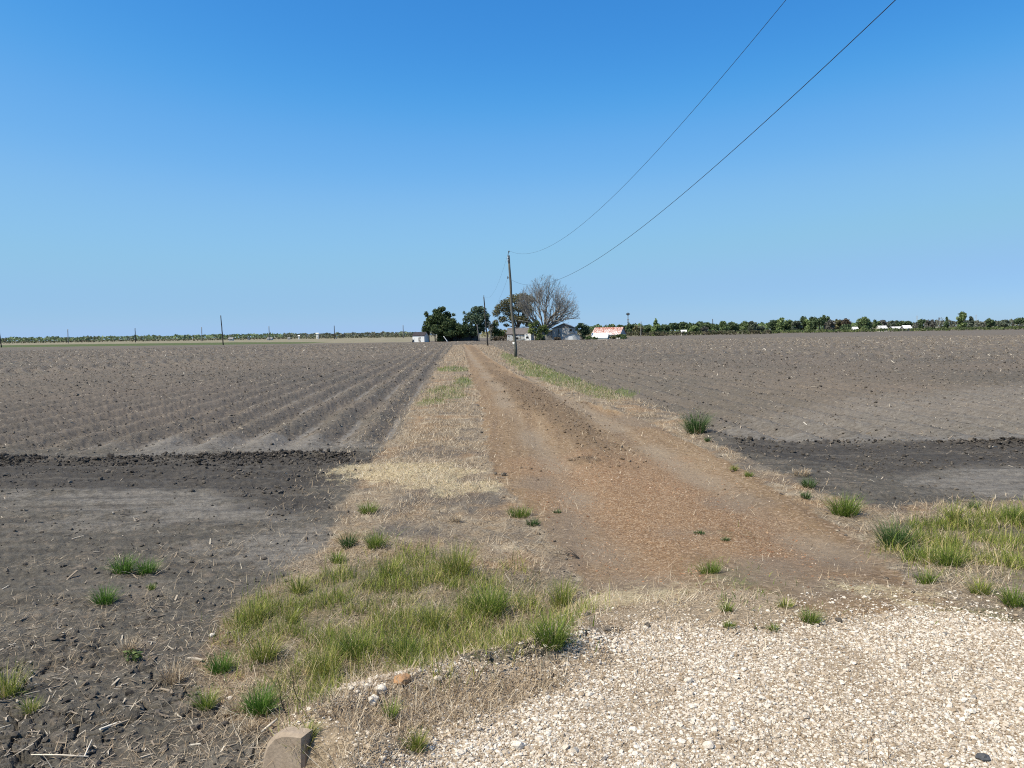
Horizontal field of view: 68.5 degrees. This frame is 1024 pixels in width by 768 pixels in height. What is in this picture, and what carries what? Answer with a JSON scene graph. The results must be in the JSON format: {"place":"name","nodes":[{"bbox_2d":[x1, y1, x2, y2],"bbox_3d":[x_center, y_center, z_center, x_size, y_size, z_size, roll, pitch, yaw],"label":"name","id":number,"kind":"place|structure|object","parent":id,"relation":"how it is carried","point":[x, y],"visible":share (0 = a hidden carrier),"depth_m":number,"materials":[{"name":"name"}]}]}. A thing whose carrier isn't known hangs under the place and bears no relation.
{"place":"outdoors","nodes":[
{"label":"outdoors","id":0,"kind":"place"},
{"bbox_2d":[0,337,434,347],"bbox_3d":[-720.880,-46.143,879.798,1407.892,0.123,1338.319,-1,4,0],"label":"meadow","id":1,"kind":"structure","parent":0,"point":[206,342],"depth_m":343.10,"materials":[{"name":"plant"}]},
{"bbox_2d":[1,332,300,342],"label":"wood","id":2,"kind":"object","parent":1,"relation":"on","point":[95,338],"visible":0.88,"depth_m":917.20,"materials":[{"name":"plant"}]},
{"bbox_2d":[1,335,411,343],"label":"scrub","id":3,"kind":"object","parent":1,"relation":"on","point":[243,338],"visible":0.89,"depth_m":624.87,"materials":[{"name":"green plant"}]},
{"bbox_2d":[283,331,435,338],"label":"wood","id":4,"kind":"object","parent":1,"relation":"on","point":[381,334],"visible":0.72,"depth_m":653.03,"materials":[{"name":"plant"}]},
{"bbox_2d":[0,340,750,767],"bbox_3d":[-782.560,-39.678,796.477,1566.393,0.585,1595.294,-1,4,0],"label":"ploughed field","id":5,"kind":"structure","parent":0,"point":[88,500],"depth_m":9.35,"materials":[{"name":"soil"}]},
{"bbox_2d":[0,659,47,698],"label":"grass tuft","id":6,"kind":"object","parent":5,"relation":"on","point":[14,687],"visible":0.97,"depth_m":4.48,"materials":[{"name":"plant"}]},
{"bbox_2d":[11,694,50,716],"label":"grass tuft","id":7,"kind":"object","parent":5,"relation":"on","point":[30,709],"visible":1,"depth_m":4.28,"materials":[{"name":"plant"}]},
{"bbox_2d":[31,740,91,756],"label":"corn stalk","id":8,"kind":"object","parent":5,"relation":"on","point":[84,755],"visible":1,"depth_m":3.77,"materials":[{"name":"plant"}]},
{"bbox_2d":[80,582,127,606],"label":"grass tuft","id":9,"kind":"object","parent":5,"relation":"on","point":[107,600],"visible":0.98,"depth_m":5.97,"materials":[{"name":"plant"}]},
{"bbox_2d":[100,552,140,577],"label":"grass tuft","id":10,"kind":"object","parent":5,"relation":"on","point":[123,567],"visible":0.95,"depth_m":6.72,"materials":[{"name":"plant"}]},
{"bbox_2d":[110,635,147,655],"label":"grass tuft","id":11,"kind":"object","parent":5,"relation":"on","point":[127,646],"visible":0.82,"depth_m":5.03,"materials":[{"name":"plant"}]},
{"bbox_2d":[122,649,148,662],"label":"leafy weed","id":12,"kind":"object","parent":5,"relation":"on","point":[134,655],"visible":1,"depth_m":4.91,"materials":[{"name":"green plant"}]},
{"bbox_2d":[125,556,167,578],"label":"grass tuft","id":13,"kind":"object","parent":5,"relation":"on","point":[148,568],"visible":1,"depth_m":6.71,"materials":[{"name":"plant"}]},
{"bbox_2d":[143,657,195,687],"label":"grass tuft","id":14,"kind":"object","parent":5,"relation":"on","point":[173,675],"visible":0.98,"depth_m":4.64,"materials":[{"name":"plant"}]},
{"bbox_2d":[177,681,227,710],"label":"grass tuft","id":15,"kind":"object","parent":5,"relation":"on","point":[206,703],"visible":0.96,"depth_m":4.27,"materials":[{"name":"plant"}]},
{"bbox_2d":[263,726,312,767],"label":"culvert headwall","id":16,"kind":"object","parent":5,"relation":"on","point":[276,753],"visible":0.95,"depth_m":3.11,"materials":[{"name":"concrete"}]},
{"bbox_2d":[191,344,590,757],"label":"grass verge","id":17,"kind":"object","parent":5,"relation":"on","point":[523,531],"depth_m":7.12,"materials":[{"name":"plant"}]},
{"bbox_2d":[193,647,243,678],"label":"grass tuft","id":18,"kind":"object","parent":17,"relation":"on","point":[215,668],"visible":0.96,"depth_m":4.72,"materials":[{"name":"plant"}]},
{"bbox_2d":[215,696,247,717],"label":"grass tuft","id":19,"kind":"object","parent":17,"relation":"on","point":[235,706],"visible":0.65,"depth_m":4.18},
{"bbox_2d":[235,715,261,732],"bbox_3d":[-1.376,1.782,3.938,0.183,0.094,0.165,-1,4,0],"label":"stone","id":20,"kind":"object","parent":17,"relation":"on","point":[245,725],"visible":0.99,"depth_m":3.94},
{"bbox_2d":[228,592,275,624],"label":"grass tuft","id":21,"kind":"object","parent":17,"relation":"on","point":[252,618],"visible":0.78,"depth_m":5.54,"materials":[{"name":"plant"}]},
{"bbox_2d":[219,678,293,725],"bbox_3d":[-1.391,1.719,4.091,0.493,0.234,0.378,-1,4,0],"label":"grass tuft","id":22,"kind":"object","parent":17,"relation":"on","point":[259,707],"visible":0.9,"depth_m":4.09,"materials":[{"name":"plant"}]},
{"bbox_2d":[226,628,296,666],"bbox_3d":[-1.615,1.692,4.820,0.482,0.307,0.473,0,4,17],"label":"grass tuft","id":23,"kind":"object","parent":17,"relation":"on","point":[269,650],"visible":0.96,"depth_m":4.82,"materials":[{"name":"plant"}]},
{"bbox_2d":[273,602,305,623],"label":"grass tuft","id":24,"kind":"object","parent":17,"relation":"on","point":[293,617],"visible":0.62,"depth_m":5.47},
{"bbox_2d":[270,566,320,597],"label":"grass tuft","id":25,"kind":"object","parent":17,"relation":"on","point":[301,587],"visible":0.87,"depth_m":6.07,"materials":[{"name":"plant"}]},
{"bbox_2d":[284,634,351,681],"bbox_3d":[-1.165,1.657,4.495,0.557,0.298,0.437,1,4,28],"label":"grass tuft","id":26,"kind":"object","parent":17,"relation":"on","point":[321,672],"visible":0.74,"depth_m":4.48,"materials":[{"name":"plant"}]},
{"bbox_2d":[325,549,348,564],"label":"grass tuft","id":27,"kind":"object","parent":17,"relation":"on","point":[334,555],"visible":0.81,"depth_m":6.84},
{"bbox_2d":[0,508,690,767],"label":"dead grass","id":28,"kind":"structure","parent":17,"relation":"on","point":[105,611],"depth_m":5.04,"materials":[{"name":"plant"}]},
{"bbox_2d":[327,527,364,548],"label":"grass tuft","id":29,"kind":"object","parent":17,"relation":"on","point":[351,543],"visible":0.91,"depth_m":7.28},
{"bbox_2d":[323,623,384,666],"bbox_3d":[-0.987,1.618,4.734,0.501,0.275,0.478,-3,4,-31],"label":"grass tuft","id":30,"kind":"object","parent":17,"relation":"on","point":[348,647],"visible":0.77,"depth_m":4.72,"materials":[{"name":"plant"}]},
{"bbox_2d":[352,500,383,515],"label":"grass tuft","id":31,"kind":"object","parent":17,"relation":"on","point":[369,510],"visible":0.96,"depth_m":8.67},
{"bbox_2d":[345,523,402,550],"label":"grass tuft","id":32,"kind":"object","parent":17,"relation":"on","point":[375,542],"visible":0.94,"depth_m":7.11,"materials":[{"name":"plant"}]},
{"bbox_2d":[371,552,411,582],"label":"grass tuft","id":33,"kind":"object","parent":17,"relation":"on","point":[387,566],"visible":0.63,"depth_m":6.25,"materials":[{"name":"plant"}]},
{"bbox_2d":[374,621,438,661],"bbox_3d":[-0.627,1.611,4.630,0.498,0.262,0.439,-1,4,0],"label":"grass tuft","id":34,"kind":"object","parent":17,"relation":"on","point":[404,647],"visible":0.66,"depth_m":4.64,"materials":[{"name":"plant"}]},
{"bbox_2d":[409,594,463,633],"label":"grass tuft","id":35,"kind":"object","parent":17,"relation":"on","point":[431,619],"visible":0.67,"depth_m":5.08,"materials":[{"name":"plant"}]},
{"bbox_2d":[419,533,487,578],"bbox_3d":[-0.468,1.425,6.250,0.750,0.434,0.639,-1,4,0],"label":"grass tuft","id":36,"kind":"object","parent":17,"relation":"on","point":[456,564],"visible":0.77,"depth_m":6.21,"materials":[{"name":"plant"}]},
{"bbox_2d":[438,576,534,622],"bbox_3d":[-0.143,1.503,5.327,0.704,0.292,0.694,-4,5,-35],"label":"grass tuft","id":37,"kind":"object","parent":17,"relation":"on","point":[493,608],"visible":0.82,"depth_m":5.30,"materials":[{"name":"plant"}]},
{"bbox_2d":[496,504,543,517],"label":"grass tuft","id":38,"kind":"object","parent":17,"relation":"on","point":[522,515],"visible":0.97,"depth_m":8.15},
{"bbox_2d":[411,344,633,403],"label":"dry grass","id":39,"kind":"structure","parent":17,"relation":"on","point":[497,357],"depth_m":37.73,"materials":[{"name":"plant"}]},
{"bbox_2d":[537,573,580,608],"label":"grass tuft","id":40,"kind":"object","parent":17,"relation":"on","point":[566,593],"visible":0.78,"depth_m":5.46,"materials":[{"name":"plant"}]},
{"bbox_2d":[412,332,428,341],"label":"shed","id":41,"kind":"structure","parent":5,"relation":"on","point":[420,336],"depth_m":210.40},
{"bbox_2d":[421,306,468,341],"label":"evergreen tree","id":42,"kind":"object","parent":5,"relation":"on","point":[438,322],"visible":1,"depth_m":211.84,"materials":[{"name":"green plant"}]},
{"bbox_2d":[0,568,902,767],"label":"crop residue","id":43,"kind":"object","parent":5,"relation":"on","point":[78,754],"visible":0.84,"depth_m":4.17},
{"bbox_2d":[437,329,480,341],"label":"farmhouse","id":44,"kind":"object","parent":5,"relation":"on","point":[468,338],"visible":0.31,"depth_m":216.09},
{"bbox_2d":[0,335,1023,767],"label":"crop residue","id":45,"kind":"object","parent":5,"relation":"on","point":[536,347],"visible":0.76,"depth_m":54.91},
{"bbox_2d":[0,350,1023,767],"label":"soil clods","id":46,"kind":"object","parent":5,"relation":"on","point":[128,692],"visible":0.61,"depth_m":12.46,"materials":[{"name":"soil"}]},
{"bbox_2d":[0,436,1023,472],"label":"soil clods","id":47,"kind":"object","parent":5,"relation":"on","point":[261,458],"visible":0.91,"depth_m":13.04,"materials":[{"name":"soil"}]},
{"bbox_2d":[516,604,588,656],"bbox_3d":[0.195,1.281,3.960,0.455,0.280,0.432,-3,4,-28],"label":"grass tuft","id":48,"kind":"object","parent":5,"relation":"on","point":[561,633],"visible":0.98,"depth_m":3.95,"materials":[{"name":"plant"}]},
{"bbox_2d":[0,0,1023,340],"label":"sky","id":49,"kind":"structure","parent":0,"point":[168,167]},
{"bbox_2d":[37,379,1023,767],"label":"dry grass","id":50,"kind":"structure","parent":0,"point":[477,473],"depth_m":5.24,"materials":[{"name":"plant"}]},
{"bbox_2d":[259,583,1023,767],"bbox_3d":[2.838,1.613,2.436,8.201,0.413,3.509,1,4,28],"label":"gravel driveway","id":51,"kind":"structure","parent":0,"point":[318,755],"depth_m":3.46,"materials":[{"name":"gravel"}]},
{"bbox_2d":[280,714,324,759],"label":"grass tuft","id":52,"kind":"object","parent":51,"relation":"on","point":[311,726],"visible":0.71,"depth_m":3.12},
{"bbox_2d":[368,694,378,704],"bbox_3d":[-0.631,1.437,3.419,0.050,0.042,0.062,-1,4,0],"label":"stone","id":53,"kind":"object","parent":51,"relation":"on","point":[371,701],"visible":0.93,"depth_m":3.40,"materials":[{"name":"stone"}]},
{"bbox_2d":[375,684,386,693],"bbox_3d":[-0.610,1.419,3.490,0.057,0.040,0.049,-1,4,0],"label":"stone","id":54,"kind":"object","parent":51,"relation":"on","point":[382,686],"visible":0.91,"depth_m":3.48,"materials":[{"name":"stone"}]},
{"bbox_2d":[371,695,405,722],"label":"grass tuft","id":55,"kind":"object","parent":51,"relation":"on","point":[393,712],"visible":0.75,"depth_m":3.29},
{"bbox_2d":[393,673,411,685],"bbox_3d":[-0.522,1.404,3.574,0.089,0.052,0.081,-3,4,-29],"label":"stone","id":56,"kind":"object","parent":51,"relation":"on","point":[403,678],"visible":0.92,"depth_m":3.55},
{"bbox_2d":[400,723,436,756],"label":"grass tuft","id":57,"kind":"object","parent":51,"relation":"on","point":[417,739],"visible":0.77,"depth_m":3.09,"materials":[{"name":"plant"}]},
{"bbox_2d":[510,740,523,750],"bbox_3d":[0.022,1.497,3.116,0.060,0.040,0.046,-1,4,0],"label":"stone","id":58,"kind":"object","parent":51,"relation":"on","point":[516,745],"visible":0.99,"depth_m":3.10,"materials":[{"name":"stone"}]},
{"bbox_2d":[702,740,714,749],"bbox_3d":[0.806,1.482,3.081,0.053,0.038,0.045,-1,4,0],"label":"stone","id":59,"kind":"object","parent":51,"relation":"on","point":[708,745],"visible":1,"depth_m":3.07,"materials":[{"name":"stone"}]},
{"bbox_2d":[794,604,830,627],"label":"grass tuft","id":60,"kind":"object","parent":51,"relation":"on","point":[811,618],"visible":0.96,"depth_m":4.40,"materials":[{"name":"plant"}]},
{"bbox_2d":[975,753,989,761],"bbox_3d":[1.878,1.491,3.001,0.058,0.039,0.041,-1,4,0],"label":"stone","id":61,"kind":"object","parent":51,"relation":"on","point":[983,757],"visible":1,"depth_m":2.99,"materials":[{"name":"stone"}]},
{"bbox_2d":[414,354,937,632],"bbox_3d":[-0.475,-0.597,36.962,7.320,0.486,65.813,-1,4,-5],"label":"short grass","id":62,"kind":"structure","parent":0,"point":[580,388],"depth_m":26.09,"materials":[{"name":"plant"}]},
{"bbox_2d":[361,328,1022,338],"bbox_3d":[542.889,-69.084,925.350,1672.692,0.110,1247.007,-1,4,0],"label":"rough ground","id":63,"kind":"structure","parent":0,"point":[480,336],"depth_m":507.93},
{"bbox_2d":[626,330,771,335],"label":"scrub","id":64,"kind":"object","parent":63,"relation":"on","point":[710,332],"visible":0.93,"depth_m":314.04,"materials":[{"name":"green plant"}]},
{"bbox_2d":[589,322,862,333],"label":"wood","id":65,"kind":"object","parent":63,"relation":"on","point":[678,330],"visible":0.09,"depth_m":435.92,"materials":[{"name":"plant"}]},
{"bbox_2d":[864,319,1023,328],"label":"wood","id":66,"kind":"object","parent":63,"relation":"on","point":[977,323],"visible":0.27,"depth_m":446.77,"materials":[{"name":"plant"}]},
{"bbox_2d":[463,344,933,629],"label":"dirt track","id":67,"kind":"structure","parent":0,"point":[621,527],"depth_m":7.95,"materials":[{"name":"soil"}]},
{"bbox_2d":[479,363,770,496],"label":"track crumbs","id":68,"kind":"object","parent":67,"relation":"on","point":[594,441],"visible":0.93,"depth_m":16.42,"materials":[{"name":"soil"}]},
{"bbox_2d":[480,391,872,603],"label":"track pebbles","id":69,"kind":"object","parent":67,"relation":"on","point":[672,516],"visible":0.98,"depth_m":8.42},
{"bbox_2d":[686,558,727,574],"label":"grass tuft","id":70,"kind":"object","parent":67,"relation":"on","point":[709,569],"visible":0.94,"depth_m":5.72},
{"bbox_2d":[716,600,737,613],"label":"grass tuft","id":71,"kind":"object","parent":67,"relation":"on","point":[725,609],"visible":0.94,"depth_m":4.60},
{"bbox_2d":[770,596,797,609],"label":"grass tuft","id":72,"kind":"object","parent":67,"relation":"on","point":[783,605],"visible":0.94,"depth_m":4.66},
{"bbox_2d":[464,329,1023,611],"bbox_3d":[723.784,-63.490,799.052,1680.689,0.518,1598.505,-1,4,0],"label":"ploughed field","id":73,"kind":"structure","parent":0,"point":[991,481],"depth_m":21.03,"materials":[{"name":"soil"}]},
{"bbox_2d":[462,306,490,335],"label":"evergreen tree","id":74,"kind":"object","parent":73,"relation":"on","point":[476,316],"visible":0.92,"depth_m":215.30,"materials":[{"name":"green plant"}]},
{"bbox_2d":[489,322,504,340],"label":"tree","id":75,"kind":"object","parent":73,"relation":"on","point":[497,332],"visible":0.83,"depth_m":217.99,"materials":[{"name":"green plant"}]},
{"bbox_2d":[492,293,534,327],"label":"live oak","id":76,"kind":"object","parent":73,"relation":"on","point":[499,309],"visible":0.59,"depth_m":224.68,"materials":[{"name":"green plant"}]},
{"bbox_2d":[506,328,533,340],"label":"cottage","id":77,"kind":"structure","parent":73,"relation":"on","point":[520,332],"depth_m":215.08,"materials":[{"name":"grey"}]},
{"bbox_2d":[528,320,548,339],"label":"tree","id":78,"kind":"object","parent":73,"relation":"on","point":[534,329],"visible":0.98,"depth_m":209.12,"materials":[{"name":"green plant"}]},
{"bbox_2d":[515,274,579,339],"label":"bare tree","id":79,"kind":"object","parent":73,"relation":"on","point":[550,322],"visible":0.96,"depth_m":211.34,"materials":[{"name":"grey plant"}]},
{"bbox_2d":[546,323,576,339],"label":"barn","id":80,"kind":"structure","parent":73,"relation":"on","point":[561,331],"depth_m":216.19,"materials":[{"name":"grey metal"}]},
{"bbox_2d":[565,332,579,339],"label":"pump shed","id":81,"kind":"structure","parent":73,"relation":"on","point":[572,336],"depth_m":209.09,"materials":[{"name":"metal"}]},
{"bbox_2d":[575,323,589,339],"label":"evergreen tree","id":82,"kind":"object","parent":73,"relation":"on","point":[584,330],"visible":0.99,"depth_m":210.07,"materials":[{"name":"green plant"}]},
{"bbox_2d":[591,333,609,338],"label":"collapsed shed","id":83,"kind":"structure","parent":73,"relation":"on","point":[602,335],"depth_m":209.60,"materials":[{"name":"white paint"}]},
{"bbox_2d":[591,327,625,338],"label":"rusty barn","id":84,"kind":"structure","parent":73,"relation":"on","point":[611,331],"depth_m":220.11,"materials":[{"name":"metal"}]},
{"bbox_2d":[649,318,661,335],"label":"tree","id":85,"kind":"object","parent":73,"relation":"on","point":[655,327],"visible":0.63,"depth_m":323.31,"materials":[{"name":"green plant"}]},
{"bbox_2d":[719,321,729,333],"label":"tree","id":86,"kind":"object","parent":73,"relation":"on","point":[723,325],"visible":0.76,"depth_m":358.55,"materials":[{"name":"green plant"}]},
{"bbox_2d":[476,345,1023,624],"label":"grass verge","id":87,"kind":"object","parent":73,"relation":"on","point":[771,476],"depth_m":7.88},
{"bbox_2d":[507,251,516,356],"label":"utility pole","id":88,"kind":"object","parent":87,"relation":"on","point":[512,320],"visible":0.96,"depth_m":62.45,"materials":[{"name":"brown wood"}]},
{"bbox_2d":[510,0,785,253],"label":"power cable","id":89,"kind":"object","parent":88,"relation":"attached to","point":[690,113],"visible":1,"depth_m":18.28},
{"bbox_2d":[512,0,895,284],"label":"power cable","id":90,"kind":"object","parent":88,"relation":"attached to","point":[759,126],"visible":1,"depth_m":13.53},
{"bbox_2d":[201,493,1023,735],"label":"green grass","id":91,"kind":"structure","parent":87,"relation":"on","point":[942,540],"depth_m":5.35,"materials":[{"name":"plant"}]},
{"bbox_2d":[675,407,726,434],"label":"grass tuft","id":92,"kind":"object","parent":87,"relation":"on","point":[695,427],"visible":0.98,"depth_m":14.49,"materials":[{"name":"plant"}]},
{"bbox_2d":[792,476,821,488],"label":"grass tuft","id":93,"kind":"object","parent":87,"relation":"on","point":[805,484],"visible":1,"depth_m":9.42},
{"bbox_2d":[816,492,880,520],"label":"grass tuft","id":94,"kind":"object","parent":87,"relation":"on","point":[846,511],"visible":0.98,"depth_m":7.98,"materials":[{"name":"plant"}]},
{"bbox_2d":[862,515,935,549],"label":"grass tuft","id":95,"kind":"object","parent":87,"relation":"on","point":[886,537],"visible":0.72,"depth_m":6.69,"materials":[{"name":"plant"}]},
{"bbox_2d":[888,539,938,560],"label":"grass tuft","id":96,"kind":"object","parent":87,"relation":"on","point":[909,554],"visible":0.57,"depth_m":6.17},
{"bbox_2d":[907,565,946,587],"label":"grass tuft","id":97,"kind":"object","parent":87,"relation":"on","point":[929,579],"visible":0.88,"depth_m":5.16,"materials":[{"name":"plant"}]},
{"bbox_2d":[915,540,978,568],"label":"grass tuft","id":98,"kind":"object","parent":87,"relation":"on","point":[948,560],"visible":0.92,"depth_m":5.81,"materials":[{"name":"plant"}]},
{"bbox_2d":[927,498,970,523],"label":"grass tuft","id":99,"kind":"object","parent":87,"relation":"on","point":[954,512],"visible":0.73,"depth_m":7.58,"materials":[{"name":"plant"}]},
{"bbox_2d":[964,498,992,510],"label":"grass tuft","id":100,"kind":"object","parent":87,"relation":"on","point":[972,504],"visible":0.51,"depth_m":8.55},
{"bbox_2d":[961,573,1004,595],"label":"grass tuft","id":101,"kind":"object","parent":87,"relation":"on","point":[983,591],"visible":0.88,"depth_m":4.87,"materials":[{"name":"plant"}]},
{"bbox_2d":[974,578,1023,607],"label":"grass tuft","id":102,"kind":"object","parent":87,"relation":"on","point":[1013,600],"visible":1,"depth_m":4.60,"materials":[{"name":"plant"}]},
{"bbox_2d":[990,499,1023,523],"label":"grass tuft","id":103,"kind":"object","parent":87,"relation":"on","point":[1014,514],"visible":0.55,"depth_m":7.89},
{"bbox_2d":[775,317,784,332],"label":"tree","id":104,"kind":"object","parent":73,"relation":"on","point":[780,325],"visible":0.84,"depth_m":395.37,"materials":[{"name":"green plant"}]},
{"bbox_2d":[791,320,802,329],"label":"tree","id":105,"kind":"object","parent":73,"relation":"on","point":[797,324],"visible":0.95,"depth_m":394.31,"materials":[{"name":"green plant"}]},
{"bbox_2d":[789,466,814,476],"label":"grass tuft","id":106,"kind":"object","parent":73,"relation":"on","point":[806,472],"visible":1,"depth_m":10.14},
{"bbox_2d":[823,319,835,329],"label":"pine tree","id":107,"kind":"object","parent":73,"relation":"on","point":[829,326],"visible":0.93,"depth_m":397.93,"materials":[{"name":"green plant"}]},
{"bbox_2d":[853,316,871,328],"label":"tree","id":108,"kind":"object","parent":73,"relation":"on","point":[866,321],"visible":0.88,"depth_m":382.77,"materials":[{"name":"green plant"}]},
{"bbox_2d":[763,325,1023,333],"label":"scrub","id":109,"kind":"object","parent":73,"relation":"on","point":[911,329],"visible":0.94,"depth_m":355.81,"materials":[{"name":"green plant"}]},
{"bbox_2d":[956,311,967,326],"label":"tree","id":110,"kind":"object","parent":73,"relation":"on","point":[961,318],"visible":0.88,"depth_m":382.96,"materials":[{"name":"green plant"}]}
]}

